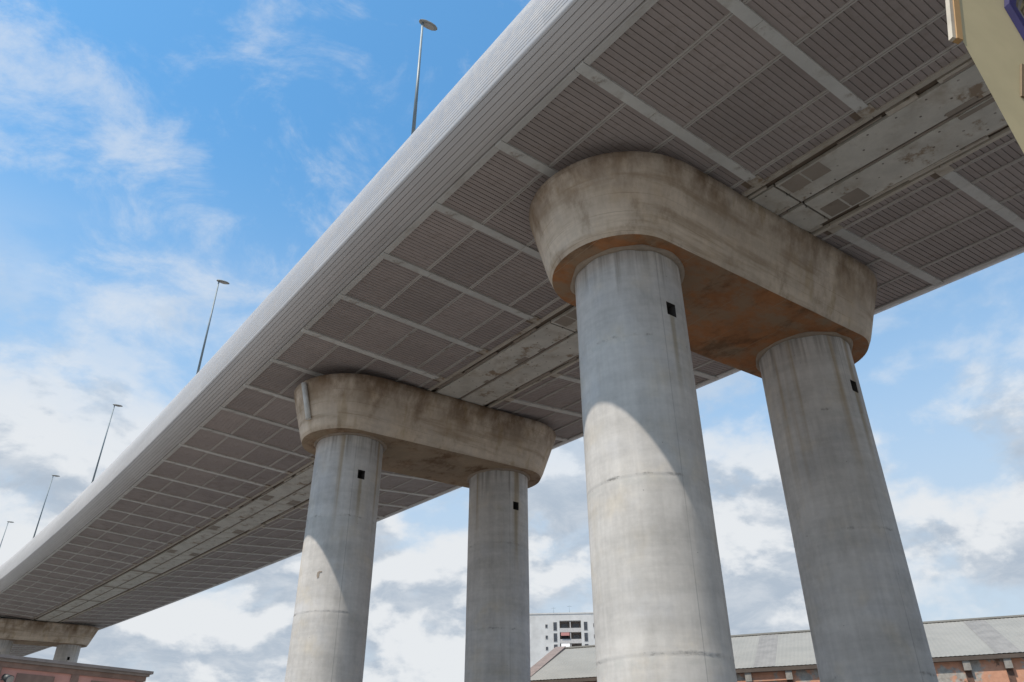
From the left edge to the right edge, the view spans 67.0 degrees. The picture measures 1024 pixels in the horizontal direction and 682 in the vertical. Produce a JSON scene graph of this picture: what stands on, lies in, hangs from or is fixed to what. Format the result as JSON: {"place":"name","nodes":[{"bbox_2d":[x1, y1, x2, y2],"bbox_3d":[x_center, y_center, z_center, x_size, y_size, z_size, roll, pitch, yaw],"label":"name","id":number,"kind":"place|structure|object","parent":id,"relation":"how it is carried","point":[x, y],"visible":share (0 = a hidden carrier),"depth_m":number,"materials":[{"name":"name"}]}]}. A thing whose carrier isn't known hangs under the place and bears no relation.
{"place":"outdoors","nodes":[
{"label":"outdoors","id":0,"kind":"place"},
{"bbox_2d":[0,654,153,681],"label":"pink building","id":1,"kind":"structure","parent":0,"point":[23,669],"depth_m":27.46,"materials":[{"name":"paint"}]},
{"bbox_2d":[1,674,13,681],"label":"floodlight","id":2,"kind":"object","parent":1,"relation":"attached to","point":[7,678],"visible":1,"depth_m":25.93,"materials":[{"name":"paint"}]},
{"bbox_2d":[0,0,1023,681],"label":"sky","id":3,"kind":"structure","parent":0,"point":[153,153],"materials":[{"name":"blue"}]},
{"bbox_2d":[530,606,594,667],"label":"apartment building","id":4,"kind":"structure","parent":0,"point":[549,632],"depth_m":208.94,"materials":[{"name":"white paint"}]},
{"bbox_2d":[553,622,556,630],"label":"window","id":5,"kind":"structure","parent":4,"relation":"in","point":[554,623],"depth_m":209.44,"materials":[{"name":"grey glass"}]},
{"bbox_2d":[553,633,557,641],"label":"window","id":6,"kind":"structure","parent":4,"relation":"in","point":[554,634],"depth_m":208.01,"materials":[{"name":"grey glass"}]},
{"bbox_2d":[583,621,587,629],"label":"window","id":7,"kind":"structure","parent":4,"relation":"in","point":[585,622],"depth_m":209.06,"materials":[{"name":"grey glass"}]},
{"bbox_2d":[584,633,587,641],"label":"window","id":8,"kind":"structure","parent":4,"relation":"in","point":[585,634],"depth_m":207.51,"materials":[{"name":"grey glass"}]},
{"bbox_2d":[530,614,1023,681],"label":"warehouse","id":9,"kind":"structure","parent":0,"point":[985,649],"depth_m":43.38,"materials":[{"name":"orange paint"}]},
{"bbox_2d":[965,671,974,681],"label":"window","id":10,"kind":"structure","parent":9,"relation":"in","point":[969,675],"depth_m":39.03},
{"bbox_2d":[1006,669,1016,681],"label":"window","id":11,"kind":"structure","parent":9,"relation":"in","point":[1010,672],"depth_m":38.43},
{"label":"ground","id":12,"kind":"structure","parent":0,"visible":0},
{"bbox_2d":[0,618,98,662],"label":"bridge pier","id":13,"kind":"structure","parent":12,"relation":"on","point":[68,641],"depth_m":94.27,"materials":[{"name":"concrete"}]},
{"bbox_2d":[285,373,555,681],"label":"bridge pier","id":14,"kind":"structure","parent":12,"relation":"on","point":[358,433],"depth_m":31.16,"materials":[{"name":"concrete"}]},
{"bbox_2d":[529,151,937,681],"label":"bridge pier","id":15,"kind":"structure","parent":12,"relation":"on","point":[659,268],"depth_m":18.98,"materials":[{"name":"concrete"}]},
{"bbox_2d":[0,0,1023,655],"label":"viaduct deck","id":16,"kind":"structure","parent":15,"relation":"on","point":[878,140],"depth_m":22.62,"materials":[{"name":"concrete"}]},
{"bbox_2d":[0,521,13,546],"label":"street lamp","id":17,"kind":"object","parent":16,"relation":"on","point":[5,531],"visible":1,"depth_m":92.21,"materials":[{"name":"metal"}]},
{"bbox_2d":[33,475,59,537],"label":"street lamp","id":18,"kind":"object","parent":16,"relation":"on","point":[44,504],"visible":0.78,"depth_m":76.47,"materials":[{"name":"metal"}]},
{"bbox_2d":[91,404,122,482],"bbox_3d":[-32.191,8.711,61.036,0.818,8.212,0.415,20,-37,-30],"label":"street lamp","id":19,"kind":"object","parent":16,"relation":"on","point":[117,405],"visible":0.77,"depth_m":61.29,"materials":[{"name":"metal"}]},
{"bbox_2d":[196,279,229,373],"bbox_3d":[-16.964,-0.162,43.383,0.814,7.862,0.406,20,-37,-30],"label":"street lamp","id":20,"kind":"object","parent":16,"relation":"on","point":[205,339],"visible":0.79,"depth_m":43.67,"materials":[{"name":"metal"}]},
{"bbox_2d":[411,19,436,134],"bbox_3d":[-3.075,-8.467,26.441,0.810,7.412,0.400,20,-37,-30],"label":"street lamp","id":21,"kind":"object","parent":16,"relation":"on","point":[429,25],"visible":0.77,"depth_m":26.93,"materials":[{"name":"metal"}]},
{"bbox_2d":[945,0,1023,152],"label":"sign board","id":22,"kind":"object","parent":12,"relation":"on","point":[989,34],"visible":1,"depth_m":8.12,"materials":[{"name":"beige paint"}]}
]}

